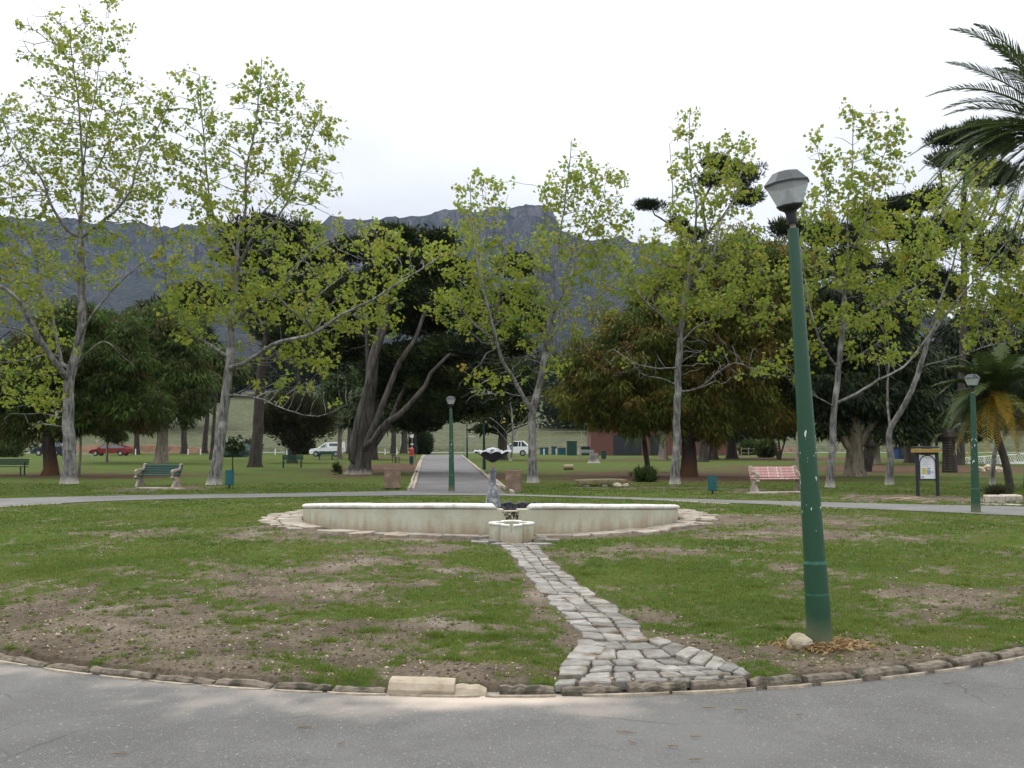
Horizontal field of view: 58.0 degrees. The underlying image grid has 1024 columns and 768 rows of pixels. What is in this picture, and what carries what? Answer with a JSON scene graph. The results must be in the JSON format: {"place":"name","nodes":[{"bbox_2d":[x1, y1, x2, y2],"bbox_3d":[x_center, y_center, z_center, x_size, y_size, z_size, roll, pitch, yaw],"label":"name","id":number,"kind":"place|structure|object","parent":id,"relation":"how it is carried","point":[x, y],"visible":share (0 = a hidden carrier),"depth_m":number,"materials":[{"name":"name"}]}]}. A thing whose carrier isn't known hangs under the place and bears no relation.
{"place":"outdoors","nodes":[
{"label":"outdoors","id":0,"kind":"place"},
{"bbox_2d":[76,444,209,452],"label":"earth bank","id":1,"kind":"structure","parent":0,"point":[149,448],"depth_m":137.35,"materials":[{"name":"orange soil"}]},
{"bbox_2d":[409,455,504,492],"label":"avenue","id":2,"kind":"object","parent":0,"point":[434,475],"visible":0.76,"depth_m":41.40,"materials":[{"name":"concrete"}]},
{"bbox_2d":[0,453,1023,696],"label":"lawn","id":3,"kind":"structure","parent":0,"point":[115,469],"depth_m":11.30,"materials":[{"name":"green plant"}]},
{"bbox_2d":[0,155,17,405],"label":"plane tree","id":4,"kind":"object","parent":3,"relation":"on","point":[4,368],"visible":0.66,"depth_m":36.78,"materials":[{"name":"green plant"}]},
{"bbox_2d":[0,437,29,456],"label":"shrub","id":5,"kind":"object","parent":3,"relation":"on","point":[10,450],"visible":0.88,"depth_m":98.36,"materials":[{"name":"green plant"}]},
{"bbox_2d":[0,459,29,474],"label":"metal bench","id":6,"kind":"object","parent":3,"relation":"on","point":[24,462],"visible":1,"depth_m":44.91,"materials":[{"name":"green paint"}]},
{"bbox_2d":[32,441,62,455],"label":"car","id":7,"kind":"object","parent":3,"relation":"on","point":[39,452],"visible":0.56,"depth_m":108.08,"materials":[{"name":"blue paint"}]},
{"bbox_2d":[40,397,102,474],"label":"young tree","id":8,"kind":"object","parent":3,"relation":"on","point":[84,421],"visible":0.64,"depth_m":44.48,"materials":[{"name":"green plant"}]},
{"bbox_2d":[0,294,177,475],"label":"swamp cypress","id":9,"kind":"object","parent":3,"relation":"on","point":[130,398],"visible":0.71,"depth_m":44.35,"materials":[{"name":"green plant"}]},
{"bbox_2d":[0,0,183,483],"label":"plane tree","id":10,"kind":"object","parent":3,"relation":"on","point":[69,470],"visible":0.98,"depth_m":35.93,"materials":[{"name":"green plant"}]},
{"bbox_2d":[89,444,132,455],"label":"car","id":11,"kind":"object","parent":3,"relation":"on","point":[122,449],"visible":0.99,"depth_m":108.08,"materials":[{"name":"red paint"}]},
{"bbox_2d":[93,431,130,461],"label":"young tree","id":12,"kind":"object","parent":3,"relation":"on","point":[122,438],"visible":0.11,"depth_m":74.88,"materials":[{"name":"green plant"}]},
{"bbox_2d":[125,430,140,453],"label":"park tree","id":13,"kind":"object","parent":3,"relation":"on","point":[136,443],"depth_m":120.56,"materials":[{"name":"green plant"}]},
{"bbox_2d":[83,299,222,462],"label":"swamp cypress","id":14,"kind":"object","parent":3,"relation":"on","point":[184,377],"visible":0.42,"depth_m":70.50,"materials":[{"name":"green plant"}]},
{"bbox_2d":[134,463,183,486],"bbox_3d":[-12.730,3.282,33.281,1.750,0.830,0.600,-1,-4,18],"label":"park bench","id":15,"kind":"object","parent":3,"relation":"on","point":[146,469],"visible":0.99,"depth_m":33.33,"materials":[{"name":"wood"}]},
{"bbox_2d":[135,487,185,489],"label":"concrete slab","id":16,"kind":"structure","parent":3,"relation":"on","point":[168,488],"depth_m":31.43,"materials":[{"name":"beige concrete"}]},
{"bbox_2d":[121,276,224,453],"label":"dark tree","id":17,"kind":"object","parent":3,"relation":"on","point":[184,445],"visible":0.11,"depth_m":125.83,"materials":[{"name":"green plant"}]},
{"bbox_2d":[201,382,235,452],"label":"park tree","id":18,"kind":"object","parent":3,"relation":"on","point":[205,439],"visible":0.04,"depth_m":132.17,"materials":[{"name":"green plant"}]},
{"bbox_2d":[199,341,253,459],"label":"park tree","id":19,"kind":"object","parent":3,"relation":"on","point":[218,363],"visible":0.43,"depth_m":83.92,"materials":[{"name":"green plant"}]},
{"bbox_2d":[225,470,233,488],"bbox_3d":[-9.655,3.295,31.572,0.302,0.690,0.302,0,-4,0],"label":"litter bin","id":20,"kind":"object","parent":3,"relation":"on","point":[229,477],"visible":0.98,"depth_m":31.46,"materials":[{"name":"metal"}]},
{"bbox_2d":[225,434,245,469],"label":"standard tree","id":21,"kind":"object","parent":3,"relation":"on","point":[234,445],"visible":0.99,"depth_m":46.15,"materials":[{"name":"green plant"}]},
{"bbox_2d":[224,442,250,456],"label":"shrub","id":22,"kind":"object","parent":3,"relation":"on","point":[246,453],"visible":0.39,"depth_m":98.43,"materials":[{"name":"green plant"}]},
{"bbox_2d":[208,206,351,466],"bbox_3d":[-15.031,-2.986,59.922,10.228,17.014,5.640,0,-4,0],"label":"pine tree","id":23,"kind":"object","parent":3,"relation":"on","point":[255,454],"visible":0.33,"depth_m":59.08,"materials":[{"name":"green plant"}]},
{"bbox_2d":[134,56,447,484],"bbox_3d":[-8.425,-4.453,34.837,12.070,16.970,5.188,0,-4,0],"label":"plane tree","id":24,"kind":"object","parent":3,"relation":"on","point":[233,317],"visible":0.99,"depth_m":35.06,"materials":[{"name":"green plant"}]},
{"bbox_2d":[282,455,302,467],"bbox_3d":[-13.759,4.852,57.856,1.300,0.782,0.438,0,-4,-6],"label":"metal bench","id":25,"kind":"object","parent":3,"relation":"on","point":[292,457],"visible":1,"depth_m":58.03,"materials":[{"name":"green paint"}]},
{"bbox_2d":[263,388,345,462],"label":"tree","id":26,"kind":"object","parent":3,"relation":"on","point":[294,432],"visible":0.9,"depth_m":70.62,"materials":[{"name":"green foliage"},{"name":"pale bark"}]},
{"bbox_2d":[242,304,369,393],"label":"dark tree","id":27,"kind":"object","parent":3,"relation":"on","point":[256,331],"visible":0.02,"depth_m":125.68,"materials":[{"name":"green plant"}]},
{"bbox_2d":[309,442,345,456],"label":"pickup truck","id":28,"kind":"object","parent":3,"relation":"on","point":[330,446],"visible":0.73,"depth_m":102.06,"materials":[{"name":"white paint"}]},
{"bbox_2d":[310,363,362,458],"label":"tree","id":29,"kind":"object","parent":3,"relation":"on","point":[332,391],"visible":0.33,"depth_m":89.02,"materials":[{"name":"green plant"}]},
{"bbox_2d":[331,461,342,474],"bbox_3d":[-8.662,4.095,45.525,0.768,0.746,0.676,0,-4,0],"label":"shrub","id":30,"kind":"object","parent":3,"relation":"on","point":[336,467],"visible":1,"depth_m":45.44,"materials":[{"name":"green plant"}]},
{"bbox_2d":[296,269,399,453],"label":"dark tree","id":31,"kind":"object","parent":3,"relation":"on","point":[349,435],"visible":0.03,"depth_m":126.00,"materials":[{"name":"green plant"}]},
{"bbox_2d":[336,387,400,459],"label":"park tree","id":32,"kind":"object","parent":3,"relation":"on","point":[350,411],"visible":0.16,"depth_m":83.45,"materials":[{"name":"green plant"}]},
{"bbox_2d":[384,467,400,488],"bbox_3d":[-4.090,3.232,31.576,0.550,0.755,0.500,0,-4,-6],"label":"concrete bin","id":33,"kind":"object","parent":3,"relation":"on","point":[392,477],"visible":0.9,"depth_m":31.33,"materials":[{"name":"brown concrete"}]},
{"bbox_2d":[390,397,408,452],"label":"park tree","id":34,"kind":"object","parent":3,"relation":"on","point":[393,443],"depth_m":132.01,"materials":[{"name":"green plant"}]},
{"bbox_2d":[399,396,409,452],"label":"park tree","id":35,"kind":"object","parent":3,"relation":"on","point":[404,444],"visible":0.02,"depth_m":131.97,"materials":[{"name":"brown plant"}]},
{"bbox_2d":[406,430,434,454],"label":"shrub","id":36,"kind":"object","parent":3,"relation":"on","point":[425,443],"visible":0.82,"depth_m":119.89,"materials":[{"name":"green plant"}]},
{"bbox_2d":[388,676,455,695],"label":"concrete kerb block","id":37,"kind":"structure","parent":3,"relation":"on","point":[419,685],"depth_m":6.03,"materials":[{"name":"beige concrete"}]},
{"bbox_2d":[304,217,540,474],"bbox_3d":[-5.431,-1.990,48.558,14.123,13.616,8.678,-1,-4,12],"label":"monterey cypress","id":38,"kind":"object","parent":3,"relation":"on","point":[427,375],"visible":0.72,"depth_m":46.83,"materials":[{"name":"green plant"}]},
{"bbox_2d":[446,396,454,490],"bbox_3d":[-1.990,1.988,29.951,0.322,3.209,0.322,0,-4,0],"label":"street lamp","id":39,"kind":"object","parent":3,"relation":"on","point":[451,469],"visible":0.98,"depth_m":29.89,"materials":[{"name":"green metal"}]},
{"bbox_2d":[454,683,486,695],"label":"broken kerb block","id":40,"kind":"structure","parent":3,"relation":"on","point":[469,689],"depth_m":6.03,"materials":[{"name":"concrete"}]},
{"bbox_2d":[461,454,502,487],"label":"avenue kerb","id":41,"kind":"structure","parent":3,"relation":"on","point":[485,474],"depth_m":47.04,"materials":[{"name":"concrete"}]},
{"bbox_2d":[2,521,966,682],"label":"pebbles","id":42,"kind":"object","parent":3,"relation":"on","point":[386,667],"visible":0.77,"depth_m":7.81,"materials":[{"name":"grey stone"}]},
{"bbox_2d":[258,509,720,538],"bbox_3d":[-0.418,2.777,18.760,9.943,0.093,6.649,0,-4,0],"label":"flagstone apron","id":43,"kind":"object","parent":3,"relation":"on","point":[688,518],"visible":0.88,"depth_m":16.92,"materials":[{"name":"beige stone"}]},
{"bbox_2d":[302,447,679,542],"bbox_3d":[-0.446,2.166,19.788,7.927,1.609,7.901,-3,-4,35],"label":"fountain","id":44,"kind":"object","parent":43,"relation":"on","point":[492,516],"visible":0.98,"depth_m":16.20,"materials":[{"name":"paint"}]},
{"bbox_2d":[488,399,528,460],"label":"bare tree","id":45,"kind":"object","parent":3,"relation":"on","point":[512,436],"visible":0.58,"depth_m":79.47,"materials":[{"name":"grey plant"}]},
{"bbox_2d":[466,250,555,459],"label":"pine tree","id":46,"kind":"object","parent":3,"relation":"on","point":[528,392],"visible":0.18,"depth_m":83.75,"materials":[{"name":"green plant"}]},
{"bbox_2d":[0,499,1023,682],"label":"soil clods","id":47,"kind":"object","parent":3,"relation":"on","point":[339,642],"visible":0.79,"depth_m":7.91,"materials":[{"name":"brown soil"}]},
{"bbox_2d":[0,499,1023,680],"bbox_3d":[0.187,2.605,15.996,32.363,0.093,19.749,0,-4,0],"label":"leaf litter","id":48,"kind":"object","parent":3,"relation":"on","point":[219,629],"visible":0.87,"depth_m":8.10,"materials":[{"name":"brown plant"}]},
{"bbox_2d":[505,469,521,491],"bbox_3d":[0.052,3.135,29.879,0.500,0.735,0.500,0,-4,6],"label":"concrete bin","id":49,"kind":"object","parent":3,"relation":"on","point":[513,479],"visible":0.94,"depth_m":29.64,"materials":[{"name":"beige concrete"}]},
{"bbox_2d":[507,441,527,455],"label":"car","id":50,"kind":"object","parent":3,"relation":"on","point":[521,447],"visible":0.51,"depth_m":106.00,"materials":[{"name":"white paint"}]},
{"bbox_2d":[414,138,640,482],"bbox_3d":[0.640,-3.001,36.436,9.107,14.140,3.959,0,-4,0],"label":"plane tree","id":51,"kind":"object","parent":3,"relation":"on","point":[548,340],"visible":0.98,"depth_m":36.73,"materials":[{"name":"green plant"}]},
{"bbox_2d":[566,441,576,454],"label":"utility box","id":52,"kind":"object","parent":3,"relation":"on","point":[571,447],"visible":0.96,"depth_m":111.14,"materials":[{"name":"green paint"}]},
{"bbox_2d":[575,479,626,486],"bbox_3d":[3.238,3.597,33.670,1.899,0.270,0.857,0,-4,0],"label":"slab seat","id":53,"kind":"object","parent":3,"relation":"on","point":[588,482],"visible":0.84,"depth_m":33.28,"materials":[{"name":"stone"}]},
{"bbox_2d":[471,535,749,691],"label":"stone paved path","id":54,"kind":"structure","parent":3,"relation":"on","point":[594,649],"depth_m":7.14,"materials":[{"name":"stone"}]},
{"bbox_2d":[226,431,1023,451],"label":"wire fence","id":55,"kind":"object","parent":3,"relation":"on","point":[514,431],"visible":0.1,"depth_m":148.81,"materials":[{"name":"metal"}]},
{"bbox_2d":[605,430,669,467],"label":"palm tree","id":56,"kind":"object","parent":3,"relation":"on","point":[645,453],"visible":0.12,"depth_m":50.44,"materials":[{"name":"green plant"}]},
{"bbox_2d":[627,464,661,481],"bbox_3d":[5.395,3.552,37.483,1.394,0.819,1.416,0,-4,0],"label":"shrub","id":57,"kind":"object","parent":3,"relation":"on","point":[645,474],"visible":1,"depth_m":37.30,"materials":[{"name":"green plant"}]},
{"bbox_2d":[657,433,669,459],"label":"park tree","id":58,"kind":"object","parent":3,"relation":"on","point":[662,454],"depth_m":83.95,"materials":[{"name":"grey plant"}]},
{"bbox_2d":[540,221,835,476],"bbox_3d":[8.708,-1.674,43.534,14.922,12.454,7.044,0,-4,0],"label":"swamp cypress","id":59,"kind":"object","parent":3,"relation":"on","point":[630,405],"visible":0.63,"depth_m":42.66,"materials":[{"name":"green plant"}]},
{"bbox_2d":[603,106,789,484],"bbox_3d":[7.146,-3.456,35.585,7.427,14.916,3.760,0,-4,0],"label":"plane tree","id":60,"kind":"object","parent":3,"relation":"on","point":[684,294],"visible":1,"depth_m":35.47,"materials":[{"name":"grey plant"}]},
{"bbox_2d":[631,151,768,461],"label":"pine tree","id":61,"kind":"object","parent":3,"relation":"on","point":[647,204],"visible":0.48,"depth_m":75.99,"materials":[{"name":"green plant"}]},
{"bbox_2d":[708,476,716,493],"bbox_3d":[6.214,3.150,28.642,0.291,0.610,0.291,0,-4,0],"label":"litter bin","id":62,"kind":"object","parent":3,"relation":"on","point":[712,483],"visible":0.97,"depth_m":28.53,"materials":[{"name":"metal"}]},
{"bbox_2d":[695,398,750,459],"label":"park tree","id":63,"kind":"object","parent":3,"relation":"on","point":[712,455],"visible":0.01,"depth_m":83.83,"materials":[{"name":"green plant"}]},
{"bbox_2d":[737,438,758,454],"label":"shrub","id":64,"kind":"object","parent":3,"relation":"on","point":[746,444],"visible":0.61,"depth_m":115.09,"materials":[{"name":"green plant"}]},
{"bbox_2d":[718,387,782,458],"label":"oak tree","id":65,"kind":"object","parent":3,"relation":"on","point":[731,452],"visible":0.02,"depth_m":89.19,"materials":[{"name":"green plant"}]},
{"bbox_2d":[751,438,777,457],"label":"shrub","id":66,"kind":"object","parent":3,"relation":"on","point":[763,449],"visible":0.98,"depth_m":95.18,"materials":[{"name":"green plant"}]},
{"bbox_2d":[745,401,795,459],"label":"tree","id":67,"kind":"object","parent":3,"relation":"on","point":[780,452],"visible":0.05,"depth_m":84.06,"materials":[{"name":"green plant"}]},
{"bbox_2d":[746,491,799,493],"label":"concrete slab","id":68,"kind":"structure","parent":3,"relation":"on","point":[777,492],"depth_m":28.72,"materials":[{"name":"beige concrete"}]},
{"bbox_2d":[748,465,799,491],"bbox_3d":[8.602,3.080,30.082,1.750,0.830,0.600,1,-4,-13],"label":"park bench","id":69,"kind":"object","parent":3,"relation":"on","point":[758,472],"visible":0.83,"depth_m":30.17,"materials":[{"name":"wood"}]},
{"bbox_2d":[764,169,832,650],"bbox_3d":[2.275,0.238,7.334,0.482,3.921,0.341,1,-4,-22],"label":"street lamp","id":70,"kind":"object","parent":3,"relation":"on","point":[818,612],"visible":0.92,"depth_m":7.27,"materials":[{"name":"green metal"}]},
{"bbox_2d":[786,633,812,650],"bbox_3d":[2.226,2.000,7.160,0.191,0.131,0.168,0,-4,0],"label":"boulder","id":71,"kind":"object","parent":3,"relation":"on","point":[798,640],"visible":0.92,"depth_m":7.11,"materials":[{"name":"beige stone"}]},
{"bbox_2d":[750,634,898,656],"bbox_3d":[2.426,2.017,7.208,1.150,0.138,0.693,-1,-4,13],"label":"pine straw","id":72,"kind":"object","parent":3,"relation":"on","point":[837,642],"visible":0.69,"depth_m":7.12,"materials":[{"name":"brown plant"}]},
{"bbox_2d":[766,195,897,462],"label":"pine tree","id":73,"kind":"object","parent":3,"relation":"on","point":[779,227],"visible":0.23,"depth_m":71.54,"materials":[{"name":"green plant"}]},
{"bbox_2d":[754,97,945,487],"bbox_3d":[12.335,-3.304,32.951,7.320,14.300,2.927,0,-4,0],"label":"plane tree","id":74,"kind":"object","parent":3,"relation":"on","point":[885,230],"visible":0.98,"depth_m":32.96,"materials":[{"name":"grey plant"}]},
{"bbox_2d":[828,417,901,463],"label":"park tree","id":75,"kind":"object","parent":3,"relation":"on","point":[877,460],"visible":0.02,"depth_m":67.44,"materials":[{"name":"grey plant"}]},
{"bbox_2d":[772,273,958,476],"bbox_3d":[16.550,-0.398,43.727,9.049,9.909,6.188,0,-4,0],"label":"paperbark tree","id":76,"kind":"object","parent":3,"relation":"on","point":[923,411],"visible":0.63,"depth_m":42.65,"materials":[{"name":"green plant"}]},
{"bbox_2d":[861,428,884,471],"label":"tree","id":77,"kind":"object","parent":3,"relation":"on","point":[870,447],"visible":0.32,"depth_m":50.26,"materials":[{"name":"green plant"}]},
{"bbox_2d":[893,447,904,458],"bbox_3d":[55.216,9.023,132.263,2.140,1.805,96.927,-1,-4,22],"label":"blue cabin","id":78,"kind":"object","parent":3,"relation":"on","point":[899,453],"visible":0.35,"depth_m":87.77,"materials":[{"name":"paint"}]},
{"bbox_2d":[868,179,971,462],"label":"pine tree","id":79,"kind":"object","parent":3,"relation":"on","point":[903,204],"visible":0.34,"depth_m":71.30,"materials":[{"name":"green plant"}]},
{"bbox_2d":[911,446,940,495],"bbox_3d":[12.343,2.598,27.536,0.790,1.474,0.310,0,-4,0],"label":"notice board","id":80,"kind":"object","parent":3,"relation":"on","point":[926,467],"visible":1,"depth_m":27.51,"materials":[{"name":"metal"}]},
{"bbox_2d":[866,149,1023,484],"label":"plane tree","id":81,"kind":"object","parent":3,"relation":"on","point":[968,244],"visible":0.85,"depth_m":34.95,"materials":[{"name":"green plant"}]},
{"bbox_2d":[917,416,993,472],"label":"palm tree","id":82,"kind":"object","parent":3,"relation":"on","point":[948,436],"visible":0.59,"depth_m":48.55,"materials":[{"name":"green plant"}]},
{"bbox_2d":[915,391,1000,448],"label":"park tree","id":83,"kind":"object","parent":3,"relation":"on","point":[950,401],"visible":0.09,"depth_m":70.25,"materials":[{"name":"green plant"}]},
{"bbox_2d":[908,23,1023,289],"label":"palm tree","id":84,"kind":"object","parent":3,"relation":"on","point":[1004,126],"visible":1,"depth_m":21.32,"materials":[{"name":"green plant"}]},
{"bbox_2d":[920,115,1023,464],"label":"pine tree","id":85,"kind":"object","parent":3,"relation":"on","point":[944,142],"visible":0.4,"depth_m":65.03,"materials":[{"name":"green plant"}]},
{"bbox_2d":[920,304,1023,454],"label":"dark tree","id":86,"kind":"object","parent":3,"relation":"on","point":[947,337],"visible":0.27,"depth_m":74.01,"materials":[{"name":"green plant"}]},
{"bbox_2d":[964,374,980,511],"bbox_3d":[10.573,1.400,21.132,0.322,3.279,0.322,0,-4,0],"label":"street lamp","id":87,"kind":"object","parent":3,"relation":"on","point":[975,498],"visible":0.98,"depth_m":21.07,"materials":[{"name":"green metal"}]},
{"bbox_2d":[933,343,1023,487],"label":"palm tree","id":88,"kind":"object","parent":3,"relation":"on","point":[996,380],"visible":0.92,"depth_m":30.98,"materials":[{"name":"green plant"}]},
{"bbox_2d":[968,259,1023,484],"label":"plane tree","id":89,"kind":"object","parent":3,"relation":"on","point":[1014,316],"visible":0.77,"depth_m":34.90,"materials":[{"name":"green plant"}]},
{"bbox_2d":[980,483,1015,494],"bbox_3d":[14.485,3.120,27.552,1.218,0.432,0.934,3,-5,-38],"label":"shrub","id":90,"kind":"object","parent":3,"relation":"on","point":[993,489],"visible":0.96,"depth_m":27.31,"materials":[{"name":"green plant"}]},
{"bbox_2d":[983,494,1022,502],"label":"stone bench","id":91,"kind":"object","parent":3,"relation":"on","point":[1008,498],"visible":0.86,"depth_m":24.29,"materials":[{"name":"beige stone"}]},
{"bbox_2d":[987,371,1023,487],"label":"palm tree","id":92,"kind":"object","parent":3,"relation":"on","point":[1017,411],"visible":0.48,"depth_m":32.15,"materials":[{"name":"green plant"}]},
{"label":"low wall","id":93,"kind":"object","parent":3,"relation":"on","visible":0},
{"bbox_2d":[965,453,1023,463],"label":"lattice fence","id":94,"kind":"object","parent":93,"relation":"on","point":[984,460],"visible":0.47,"depth_m":67.85,"materials":[{"name":"white paint"}]},
{"bbox_2d":[0,659,1023,767],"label":"asphalt path","id":95,"kind":"structure","parent":0,"point":[916,721],"depth_m":5.36,"materials":[{"name":"grey asphalt"}]},
{"bbox_2d":[0,646,1023,695],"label":"kerb","id":96,"kind":"structure","parent":95,"relation":"on","point":[878,672],"depth_m":6.27,"materials":[{"name":"stone"}]},
{"bbox_2d":[0,656,1023,697],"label":"gutter edging","id":97,"kind":"object","parent":95,"relation":"on","point":[796,686],"visible":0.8,"depth_m":6.16,"materials":[{"name":"grey concrete"}]},
{"bbox_2d":[0,204,1023,391],"bbox_3d":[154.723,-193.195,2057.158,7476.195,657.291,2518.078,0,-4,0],"label":"mountain","id":98,"kind":"structure","parent":0,"point":[520,220],"depth_m":2389.16,"materials":[{"name":"grey stone"}]},
{"bbox_2d":[0,491,1023,515],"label":"footpath","id":99,"kind":"structure","parent":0,"point":[1006,510],"depth_m":25.62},
{"bbox_2d":[0,0,1023,317],"label":"sky","id":100,"kind":"structure","parent":0,"point":[429,93],"materials":[{"name":"white"}]},
{"bbox_2d":[23,391,1023,451],"bbox_3d":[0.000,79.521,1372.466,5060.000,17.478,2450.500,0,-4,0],"label":"hillside","id":101,"kind":"structure","parent":0,"point":[240,414],"depth_m":171.02,"materials":[{"name":"green plant"}]},
{"bbox_2d":[0,335,1023,430],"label":"wood","id":102,"kind":"object","parent":101,"relation":"on","point":[552,413],"visible":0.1,"depth_m":258.04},
{"bbox_2d":[27,452,1023,452],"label":"cross road","id":103,"kind":"structure","parent":0,"point":[580,452],"depth_m":141.43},
{"bbox_2d":[583,423,726,454],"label":"brick building","id":104,"kind":"structure","parent":0,"point":[614,444],"depth_m":111.73,"materials":[{"name":"brick"}]},
{"bbox_2d":[614,435,629,454],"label":"door","id":105,"kind":"structure","parent":104,"relation":"in","point":[619,444],"depth_m":111.67,"materials":[{"name":"metal"}]},
{"bbox_2d":[630,436,640,454],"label":"door","id":106,"kind":"structure","parent":104,"relation":"in","point":[633,450],"depth_m":111.67,"materials":[{"name":"metal"}]},
{"bbox_2d":[650,435,659,454],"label":"door","id":107,"kind":"structure","parent":104,"relation":"in","point":[656,450],"depth_m":111.67,"materials":[{"name":"metal"}]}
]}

